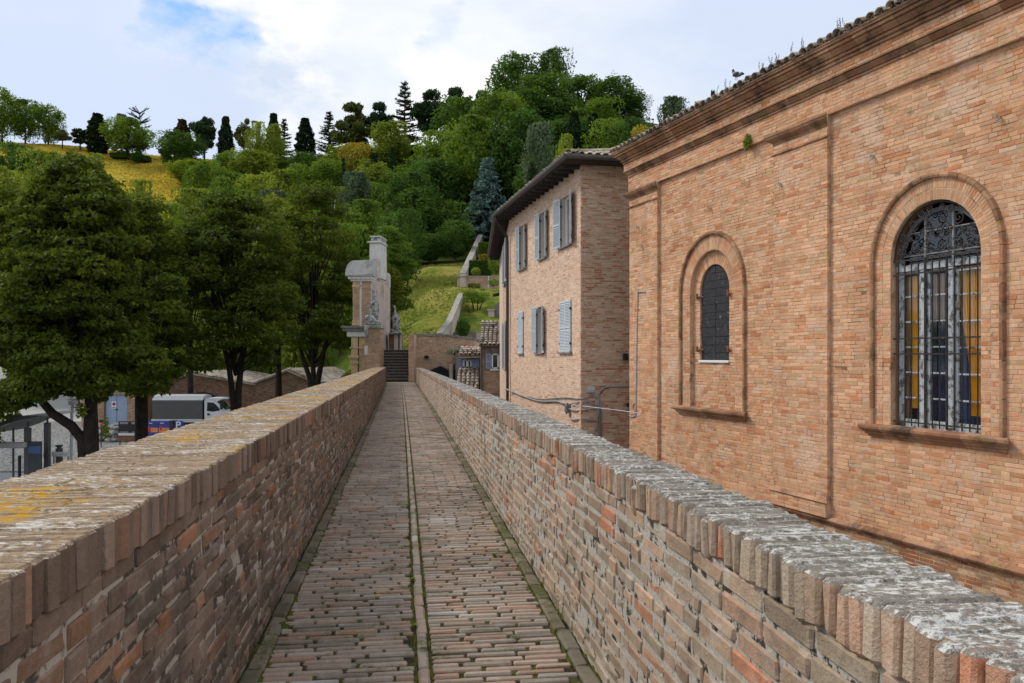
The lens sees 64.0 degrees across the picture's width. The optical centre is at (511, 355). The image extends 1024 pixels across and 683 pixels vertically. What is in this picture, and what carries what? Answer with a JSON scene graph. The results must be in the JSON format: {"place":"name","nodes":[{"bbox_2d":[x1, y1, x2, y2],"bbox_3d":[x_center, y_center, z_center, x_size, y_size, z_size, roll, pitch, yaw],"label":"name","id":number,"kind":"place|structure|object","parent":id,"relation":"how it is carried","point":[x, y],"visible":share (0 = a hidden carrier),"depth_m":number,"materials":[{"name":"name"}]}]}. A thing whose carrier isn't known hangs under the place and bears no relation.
{"place":"outdoors","nodes":[
{"label":"outdoors","id":0,"kind":"place"},
{"bbox_2d":[0,472,23,480],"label":"road","id":1,"kind":"structure","parent":0,"point":[5,475],"depth_m":46.23,"materials":[{"name":"grey asphalt"}]},
{"bbox_2d":[0,410,77,476],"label":"bus shelter","id":2,"kind":"object","parent":1,"relation":"on","point":[32,456],"visible":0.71,"depth_m":38.00,"materials":[{"name":"metal"}]},
{"bbox_2d":[0,417,81,420],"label":"plaza","id":3,"kind":"structure","parent":0,"point":[74,419],"depth_m":86.66,"materials":[{"name":"stone"}]},
{"bbox_2d":[0,367,385,682],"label":"parapet wall","id":4,"kind":"structure","parent":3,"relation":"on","point":[174,555],"depth_m":3.10,"materials":[{"name":"brick"}]},
{"bbox_2d":[235,192,325,397],"bbox_3d":[-17.133,-2.498,60.085,6.362,18.796,6.959,0,0,21],"label":"chestnut tree","id":5,"kind":"object","parent":3,"relation":"on","point":[272,204],"visible":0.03,"depth_m":59.75,"materials":[{"name":"green plant"}]},
{"bbox_2d":[252,367,345,403],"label":"brick shed","id":6,"kind":"structure","parent":3,"relation":"on","point":[294,379],"depth_m":71.99,"materials":[{"name":"brick"}]},
{"bbox_2d":[257,178,363,387],"bbox_3d":[-13.695,-2.615,55.948,8.661,19.066,7.809,0,0,0],"label":"chestnut tree","id":7,"kind":"object","parent":3,"relation":"on","point":[296,215],"visible":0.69,"depth_m":55.14,"materials":[{"name":"green plant"}]},
{"bbox_2d":[455,343,479,388],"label":"house","id":8,"kind":"structure","parent":3,"relation":"on","point":[467,365],"depth_m":47.88,"materials":[{"name":"ceramic"}]},
{"bbox_2d":[487,148,629,448],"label":"house","id":9,"kind":"structure","parent":3,"relation":"on","point":[559,244],"depth_m":23.89,"materials":[{"name":"brick"}]},
{"bbox_2d":[515,222,525,271],"bbox_3d":[0.587,-3.913,29.829,0.937,1.655,1.395,0,0,0],"label":"window","id":10,"kind":"structure","parent":9,"relation":"in","point":[517,230],"depth_m":30.21,"materials":[{"name":"grey wood"}]},
{"bbox_2d":[531,305,543,353],"bbox_3d":[1.137,-0.823,27.370,0.953,1.595,1.473,0,0,0],"label":"window","id":11,"kind":"structure","parent":9,"relation":"in","point":[540,309],"depth_m":27.77,"materials":[{"name":"grey wood"}]},
{"bbox_2d":[534,208,546,260],"bbox_3d":[1.228,-3.942,26.980,0.937,1.595,1.395,0,0,0],"label":"window","id":12,"kind":"structure","parent":9,"relation":"in","point":[537,220],"depth_m":27.36,"materials":[{"name":"grey wood"}]},
{"bbox_2d":[553,189,571,249],"bbox_3d":[1.629,-3.982,24.409,0.355,1.555,1.979,0,0,-11],"label":"window","id":13,"kind":"structure","parent":9,"relation":"in","point":[557,206],"depth_m":24.90,"materials":[{"name":"grey wood"}]},
{"bbox_2d":[557,300,571,353],"bbox_3d":[1.843,-0.833,24.448,0.945,1.575,1.349,0,0,0],"label":"window","id":14,"kind":"structure","parent":9,"relation":"in","point":[565,307],"depth_m":24.39,"materials":[{"name":"grey wood"}]},
{"bbox_2d":[416,368,1023,682],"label":"parapet wall","id":15,"kind":"structure","parent":3,"relation":"on","point":[647,569],"depth_m":2.76,"materials":[{"name":"brick"}]},
{"bbox_2d":[608,0,1023,604],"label":"church","id":16,"kind":"structure","parent":3,"relation":"on","point":[830,332],"depth_m":13.63,"materials":[{"name":"brick"}]},
{"bbox_2d":[696,264,730,362],"bbox_3d":[4.415,-0.917,17.838,0.213,2.165,1.289,0,0,-20],"label":"shuttered window","id":17,"kind":"structure","parent":16,"relation":"in","point":[715,289],"depth_m":17.85,"materials":[{"name":"black wood"}]},
{"bbox_2d":[897,205,980,433],"bbox_3d":[6.548,-0.550,12.323,0.325,3.380,1.680,0,0,-20],"label":"window","id":18,"kind":"structure","parent":16,"relation":"in","point":[956,208],"depth_m":12.49,"materials":[{"name":"grey glass"}]},
{"bbox_2d":[0,421,184,469],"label":"cobbled ground","id":19,"kind":"structure","parent":0,"point":[52,444],"depth_m":62.30,"materials":[{"name":"stone"}]},
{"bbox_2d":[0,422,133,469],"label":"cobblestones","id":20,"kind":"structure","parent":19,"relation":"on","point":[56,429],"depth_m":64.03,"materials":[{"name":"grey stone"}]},
{"bbox_2d":[81,383,163,425],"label":"brick store","id":21,"kind":"structure","parent":19,"relation":"on","point":[124,410],"depth_m":78.26,"materials":[{"name":"brick"}]},
{"bbox_2d":[118,421,134,444],"bbox_3d":[-27.057,5.734,58.034,1.624,2.131,0.172,0,0,0],"label":"poster board","id":22,"kind":"object","parent":19,"relation":"on","point":[125,430],"visible":0.66,"depth_m":58.00,"materials":[{"name":"metal"}]},
{"bbox_2d":[146,192,228,393],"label":"chestnut tree","id":23,"kind":"object","parent":19,"relation":"on","point":[187,209],"visible":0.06,"depth_m":71.01,"materials":[{"name":"green plant"}]},
{"bbox_2d":[151,394,229,424],"bbox_3d":[-25.642,4.967,66.000,5.915,3.662,2.300,0,0,0],"label":"truck","id":24,"kind":"object","parent":19,"relation":"on","point":[186,409],"visible":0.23,"depth_m":65.00,"materials":[{"name":"white metal"}]},
{"bbox_2d":[0,121,658,416],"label":"hillside","id":25,"kind":"structure","parent":0,"point":[474,319],"depth_m":93.52,"materials":[{"name":"green plant"}]},
{"bbox_2d":[0,87,24,141],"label":"tree","id":26,"kind":"object","parent":25,"relation":"on","point":[5,111],"visible":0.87,"depth_m":194.12,"materials":[{"name":"green plant"}]},
{"bbox_2d":[0,140,36,177],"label":"tree","id":27,"kind":"object","parent":25,"relation":"on","point":[9,162],"visible":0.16,"depth_m":133.00,"materials":[{"name":"green plant"}]},
{"bbox_2d":[8,99,43,143],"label":"tree","id":28,"kind":"object","parent":25,"relation":"on","point":[20,127],"visible":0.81,"depth_m":195.52,"materials":[{"name":"green plant"}]},
{"bbox_2d":[13,146,64,190],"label":"tree","id":29,"kind":"object","parent":25,"relation":"on","point":[39,155],"visible":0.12,"depth_m":125.94,"materials":[{"name":"green plant"}]},
{"bbox_2d":[27,104,67,144],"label":"tree","id":30,"kind":"object","parent":25,"relation":"on","point":[53,122],"visible":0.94,"depth_m":195.06,"materials":[{"name":"green plant"}]},
{"bbox_2d":[81,112,110,153],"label":"tree","id":31,"kind":"object","parent":25,"relation":"on","point":[94,137],"visible":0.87,"depth_m":187.54,"materials":[{"name":"green plant"}]},
{"bbox_2d":[0,141,212,203],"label":"meadow grass","id":32,"kind":"structure","parent":25,"relation":"on","point":[82,147],"depth_m":179.93,"materials":[{"name":"plant"}]},
{"bbox_2d":[96,115,155,159],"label":"tree","id":33,"kind":"object","parent":25,"relation":"on","point":[124,135],"visible":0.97,"depth_m":183.96,"materials":[{"name":"green plant"}]},
{"bbox_2d":[149,201,195,372],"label":"tree","id":34,"kind":"object","parent":25,"relation":"on","point":[173,208],"visible":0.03,"depth_m":94.83,"materials":[{"name":"green plant"}]},
{"bbox_2d":[143,129,208,166],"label":"tree","id":35,"kind":"object","parent":25,"relation":"on","point":[173,143],"visible":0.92,"depth_m":176.47,"materials":[{"name":"green plant"}]},
{"bbox_2d":[164,158,211,181],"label":"tree","id":36,"kind":"object","parent":25,"relation":"on","point":[176,169],"visible":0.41,"depth_m":168.03,"materials":[{"name":"green plant"}]},
{"bbox_2d":[188,115,216,160],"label":"tree","id":37,"kind":"object","parent":25,"relation":"on","point":[204,127],"visible":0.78,"depth_m":181.73,"materials":[{"name":"green plant"}]},
{"bbox_2d":[183,158,228,208],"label":"tree","id":38,"kind":"object","parent":25,"relation":"on","point":[201,170],"visible":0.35,"depth_m":147.58,"materials":[{"name":"green plant"}]},
{"bbox_2d":[207,175,241,198],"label":"tree","id":39,"kind":"object","parent":25,"relation":"on","point":[226,180],"visible":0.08,"depth_m":120.30,"materials":[{"name":"green plant"}]},
{"bbox_2d":[216,116,235,165],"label":"tree","id":40,"kind":"object","parent":25,"relation":"on","point":[225,139],"visible":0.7,"depth_m":181.13,"materials":[{"name":"green plant"}]},
{"bbox_2d":[224,147,279,189],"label":"tree","id":41,"kind":"object","parent":25,"relation":"on","point":[263,159],"visible":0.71,"depth_m":161.71,"materials":[{"name":"green plant"}]},
{"bbox_2d":[228,174,276,194],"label":"tree","id":42,"kind":"object","parent":25,"relation":"on","point":[254,179],"visible":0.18,"depth_m":146.08,"materials":[{"name":"green plant"}]},
{"bbox_2d":[243,120,270,163],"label":"tree","id":43,"kind":"object","parent":25,"relation":"on","point":[256,134],"visible":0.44,"depth_m":170.78,"materials":[{"name":"green plant"}]},
{"bbox_2d":[260,123,288,167],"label":"tree","id":44,"kind":"object","parent":25,"relation":"on","point":[276,146],"visible":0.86,"depth_m":169.30,"materials":[{"name":"green plant"}]},
{"bbox_2d":[251,168,299,198],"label":"tree","id":45,"kind":"object","parent":25,"relation":"on","point":[277,176],"visible":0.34,"depth_m":144.68,"materials":[{"name":"green plant"}]},
{"bbox_2d":[272,224,334,370],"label":"tree","id":46,"kind":"object","parent":25,"relation":"on","point":[291,360],"visible":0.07,"depth_m":86.77,"materials":[{"name":"green plant"}]},
{"bbox_2d":[283,162,323,193],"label":"tree","id":47,"kind":"object","parent":25,"relation":"on","point":[299,181],"visible":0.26,"depth_m":146.86,"materials":[{"name":"green plant"}]},
{"bbox_2d":[293,117,316,160],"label":"tree","id":48,"kind":"object","parent":25,"relation":"on","point":[304,137],"visible":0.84,"depth_m":178.93,"materials":[{"name":"green plant"}]},
{"bbox_2d":[299,158,340,189],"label":"tree","id":49,"kind":"object","parent":25,"relation":"on","point":[321,170],"visible":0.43,"depth_m":146.13,"materials":[{"name":"green plant"}]},
{"bbox_2d":[314,111,339,158],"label":"tree","id":50,"kind":"object","parent":25,"relation":"on","point":[329,123],"visible":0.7,"depth_m":179.52,"materials":[{"name":"green plant"}]},
{"bbox_2d":[302,222,372,358],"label":"tree","id":51,"kind":"object","parent":25,"relation":"on","point":[346,317],"visible":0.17,"depth_m":85.46,"materials":[{"name":"green plant"}]},
{"bbox_2d":[329,101,375,145],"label":"tree","id":52,"kind":"object","parent":25,"relation":"on","point":[354,128],"visible":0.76,"depth_m":174.23,"materials":[{"name":"green plant"}]},
{"bbox_2d":[335,170,373,228],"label":"tree","id":53,"kind":"object","parent":25,"relation":"on","point":[353,192],"visible":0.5,"depth_m":123.82,"materials":[{"name":"green plant"}]},
{"bbox_2d":[337,142,371,181],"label":"tree","id":54,"kind":"object","parent":25,"relation":"on","point":[357,151],"visible":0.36,"depth_m":148.75,"materials":[{"name":"yellow plant"}]},
{"bbox_2d":[344,199,389,263],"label":"tree","id":55,"kind":"object","parent":25,"relation":"on","point":[369,210],"visible":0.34,"depth_m":107.58,"materials":[{"name":"green plant"}]},
{"bbox_2d":[364,325,384,369],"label":"brick pier","id":56,"kind":"structure","parent":25,"relation":"on","point":[374,346],"depth_m":49.61,"materials":[{"name":"brown brick"}]},
{"bbox_2d":[365,288,381,324],"bbox_3d":[-8.286,-2.892,48.900,0.884,2.189,0.800,0,0,0],"label":"statue","id":57,"kind":"object","parent":56,"relation":"on","point":[372,316],"visible":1,"depth_m":48.69,"materials":[{"name":"stone"}]},
{"bbox_2d":[354,158,398,201],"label":"tree","id":58,"kind":"object","parent":25,"relation":"on","point":[380,164],"visible":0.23,"depth_m":139.01,"materials":[{"name":"green plant"}]},
{"bbox_2d":[365,101,393,141],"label":"tree","id":59,"kind":"object","parent":25,"relation":"on","point":[380,107],"visible":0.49,"depth_m":176.64,"materials":[{"name":"green plant"}]},
{"bbox_2d":[369,120,411,165],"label":"tree","id":60,"kind":"object","parent":25,"relation":"on","point":[393,137],"visible":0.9,"depth_m":158.56,"materials":[{"name":"green plant"}]},
{"bbox_2d":[383,350,407,381],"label":"staircase","id":61,"kind":"structure","parent":25,"relation":"on","point":[395,364],"depth_m":50.94,"materials":[{"name":"grey stone"}]},
{"bbox_2d":[387,266,403,305],"bbox_3d":[-8.863,-5.063,59.995,1.923,2.998,1.916,0,0,0],"label":"bush","id":62,"kind":"object","parent":25,"relation":"on","point":[396,286],"visible":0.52,"depth_m":59.65,"materials":[{"name":"green plant"}]},
{"bbox_2d":[373,223,418,331],"bbox_3d":[-9.661,-5.125,63.888,4.128,10.359,4.083,0,0,25],"label":"tree","id":63,"kind":"object","parent":25,"relation":"on","point":[391,236],"visible":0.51,"depth_m":63.66,"materials":[{"name":"green plant"}]},
{"bbox_2d":[384,81,421,145],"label":"tree","id":64,"kind":"object","parent":25,"relation":"on","point":[406,105],"visible":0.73,"depth_m":173.78,"materials":[{"name":"green plant"}]},
{"bbox_2d":[389,208,428,286],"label":"tree","id":65,"kind":"object","parent":25,"relation":"on","point":[406,224],"visible":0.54,"depth_m":91.42,"materials":[{"name":"green plant"}]},
{"bbox_2d":[338,263,479,378],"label":"meadow grass","id":66,"kind":"structure","parent":25,"relation":"on","point":[426,289],"depth_m":80.16,"materials":[{"name":"green plant"}]},
{"bbox_2d":[376,168,442,221],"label":"tree","id":67,"kind":"object","parent":25,"relation":"on","point":[410,178],"visible":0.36,"depth_m":116.47,"materials":[{"name":"green plant"}]},
{"bbox_2d":[408,335,416,382],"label":"stair pier","id":68,"kind":"structure","parent":25,"relation":"on","point":[412,358],"depth_m":48.61,"materials":[{"name":"brick"}]},
{"bbox_2d":[391,184,453,238],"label":"tree","id":69,"kind":"object","parent":25,"relation":"on","point":[422,198],"visible":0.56,"depth_m":113.61,"materials":[{"name":"green plant"}]},
{"bbox_2d":[410,88,443,138],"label":"tree","id":70,"kind":"object","parent":25,"relation":"on","point":[420,112],"visible":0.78,"depth_m":170.48,"materials":[{"name":"green plant"}]},
{"bbox_2d":[403,129,464,187],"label":"tree","id":71,"kind":"object","parent":25,"relation":"on","point":[432,147],"visible":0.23,"depth_m":135.18,"materials":[{"name":"green plant"}]},
{"bbox_2d":[417,233,451,263],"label":"tree","id":72,"kind":"object","parent":25,"relation":"on","point":[435,253],"visible":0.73,"depth_m":105.03,"materials":[{"name":"green plant"}]},
{"bbox_2d":[411,156,476,226],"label":"tree","id":73,"kind":"object","parent":25,"relation":"on","point":[452,189],"visible":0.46,"depth_m":125.22,"materials":[{"name":"green plant"}]},
{"bbox_2d":[413,334,478,379],"bbox_3d":[-3.393,2.643,53.666,3.216,7.915,8.780,0,0,17],"label":"brick bastion","id":74,"kind":"object","parent":25,"relation":"on","point":[432,349],"visible":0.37,"depth_m":50.16,"materials":[{"name":"brick"}]},
{"bbox_2d":[415,199,478,248],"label":"tree","id":75,"kind":"object","parent":25,"relation":"on","point":[446,208],"visible":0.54,"depth_m":114.08,"materials":[{"name":"green plant"}]},
{"bbox_2d":[436,293,462,334],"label":"garden wall","id":76,"kind":"structure","parent":25,"relation":"on","point":[449,325],"depth_m":67.20,"materials":[{"name":"paint"}]},
{"bbox_2d":[435,219,475,261],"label":"tree","id":77,"kind":"object","parent":25,"relation":"on","point":[457,245],"visible":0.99,"depth_m":105.18,"materials":[{"name":"green plant"}]},
{"bbox_2d":[429,94,482,152],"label":"tree","id":78,"kind":"object","parent":25,"relation":"on","point":[462,106],"visible":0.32,"depth_m":147.82,"materials":[{"name":"green plant"}]},
{"bbox_2d":[460,232,484,287],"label":"garden wall","id":79,"kind":"structure","parent":25,"relation":"on","point":[472,255],"depth_m":98.19,"materials":[{"name":"paint"}]},
{"bbox_2d":[438,114,509,223],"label":"tree","id":80,"kind":"object","parent":25,"relation":"on","point":[469,158],"visible":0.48,"depth_m":127.53,"materials":[{"name":"green plant"}]},
{"bbox_2d":[457,276,499,288],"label":"terrace wall","id":81,"kind":"structure","parent":25,"relation":"on","point":[482,281],"depth_m":87.98,"materials":[{"name":"brick"}]},
{"bbox_2d":[461,156,505,241],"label":"tree","id":82,"kind":"object","parent":25,"relation":"on","point":[488,199],"visible":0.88,"depth_m":120.79,"materials":[{"name":"green plant"}]},
{"bbox_2d":[468,86,528,150],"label":"tree","id":83,"kind":"object","parent":25,"relation":"on","point":[510,97],"visible":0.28,"depth_m":138.17,"materials":[{"name":"green plant"}]},
{"bbox_2d":[478,107,553,195],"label":"tree","id":84,"kind":"object","parent":25,"relation":"on","point":[511,138],"visible":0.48,"depth_m":125.59,"materials":[{"name":"green plant"}]},
{"bbox_2d":[484,50,548,113],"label":"tree","id":85,"kind":"object","parent":25,"relation":"on","point":[513,70],"visible":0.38,"depth_m":155.12,"materials":[{"name":"green plant"}]},
{"bbox_2d":[501,85,555,144],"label":"tree","id":86,"kind":"object","parent":25,"relation":"on","point":[531,96],"visible":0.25,"depth_m":143.86,"materials":[{"name":"green plant"}]},
{"bbox_2d":[518,120,556,185],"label":"tree","id":87,"kind":"object","parent":25,"relation":"on","point":[536,143],"visible":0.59,"depth_m":110.71,"materials":[{"name":"green plant"}]},
{"bbox_2d":[503,66,581,138],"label":"tree","id":88,"kind":"object","parent":25,"relation":"on","point":[541,81],"visible":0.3,"depth_m":146.98,"materials":[{"name":"green plant"}]},
{"bbox_2d":[536,46,576,95],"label":"tree","id":89,"kind":"object","parent":25,"relation":"on","point":[556,61],"visible":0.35,"depth_m":156.64,"materials":[{"name":"green plant"}]},
{"bbox_2d":[532,96,586,144],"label":"tree","id":90,"kind":"object","parent":25,"relation":"on","point":[562,108],"visible":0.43,"depth_m":142.84,"materials":[{"name":"green plant"}]},
{"bbox_2d":[564,109,584,148],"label":"tree","id":91,"kind":"object","parent":25,"relation":"on","point":[573,128],"visible":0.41,"depth_m":127.22,"materials":[{"name":"green plant"}]},
{"bbox_2d":[549,115,604,151],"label":"tree","id":92,"kind":"object","parent":25,"relation":"on","point":[562,125],"visible":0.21,"depth_m":129.45,"materials":[{"name":"green plant"}]},
{"bbox_2d":[560,73,612,114],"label":"tree","id":93,"kind":"object","parent":25,"relation":"on","point":[582,83],"visible":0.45,"depth_m":149.31,"materials":[{"name":"green plant"}]},
{"bbox_2d":[565,95,627,139],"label":"tree","id":94,"kind":"object","parent":25,"relation":"on","point":[602,107],"visible":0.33,"depth_m":140.12,"materials":[{"name":"green plant"}]},
{"bbox_2d":[578,117,626,148],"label":"tree","id":95,"kind":"object","parent":25,"relation":"on","point":[608,126],"visible":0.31,"depth_m":124.78,"materials":[{"name":"green plant"}]},
{"bbox_2d":[591,70,646,121],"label":"tree","id":96,"kind":"object","parent":25,"relation":"on","point":[613,85],"visible":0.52,"depth_m":152.93,"materials":[{"name":"green plant"}]},
{"bbox_2d":[605,116,653,147],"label":"tree","id":97,"kind":"object","parent":25,"relation":"on","point":[625,133],"visible":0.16,"depth_m":121.43,"materials":[{"name":"green plant"}]},
{"bbox_2d":[656,95,688,122],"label":"tree","id":98,"kind":"object","parent":25,"relation":"on","point":[673,104],"visible":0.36,"depth_m":129.28,"materials":[{"name":"green plant"}]},
{"bbox_2d":[239,382,600,682],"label":"path","id":99,"kind":"structure","parent":0,"point":[351,620],"depth_m":5.64,"materials":[{"name":"brick"}]},
{"bbox_2d":[237,388,602,682],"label":"moss","id":100,"kind":"object","parent":99,"relation":"on","point":[284,625],"visible":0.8,"depth_m":5.16,"materials":[{"name":"green plant"}]},
{"bbox_2d":[0,0,887,158],"label":"sky","id":101,"kind":"structure","parent":0,"point":[188,60],"materials":[{"name":"white"}]},
{"label":"ground","id":102,"kind":"structure","parent":0,"visible":0},
{"bbox_2d":[0,173,27,443],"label":"chestnut tree","id":103,"kind":"object","parent":102,"relation":"on","point":[6,193],"visible":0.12,"depth_m":36.94,"materials":[{"name":"green plant"}]},
{"bbox_2d":[0,149,190,457],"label":"chestnut tree","id":104,"kind":"object","parent":102,"relation":"on","point":[74,319],"visible":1,"depth_m":32.56,"materials":[{"name":"green plant"}]},
{"bbox_2d":[118,188,193,441],"bbox_3d":[-19.477,-0.962,43.087,5.503,15.723,5.869,0,0,0],"label":"chestnut tree","id":105,"kind":"object","parent":102,"relation":"on","point":[141,390],"visible":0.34,"depth_m":42.59,"materials":[{"name":"green plant"}]},
{"bbox_2d":[164,370,270,407],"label":"brick shed","id":106,"kind":"structure","parent":102,"relation":"on","point":[214,384],"depth_m":79.99,"materials":[{"name":"brick"}]},
{"bbox_2d":[155,189,309,410],"bbox_3d":[-15.877,-1.122,46.110,8.309,16.049,7.743,0,0,0],"label":"chestnut tree","id":107,"kind":"object","parent":102,"relation":"on","point":[217,247],"visible":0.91,"depth_m":44.58,"materials":[{"name":"green plant"}]},
{"bbox_2d":[479,320,499,397],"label":"house","id":108,"kind":"structure","parent":102,"relation":"on","point":[489,343],"depth_m":45.00,"materials":[{"name":"brick"}]},
{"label":"stair landing","id":109,"kind":"structure","parent":0,"visible":0},
{"bbox_2d":[341,236,389,373],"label":"gateway wall","id":110,"kind":"structure","parent":109,"relation":"on","point":[365,277],"depth_m":51.98,"materials":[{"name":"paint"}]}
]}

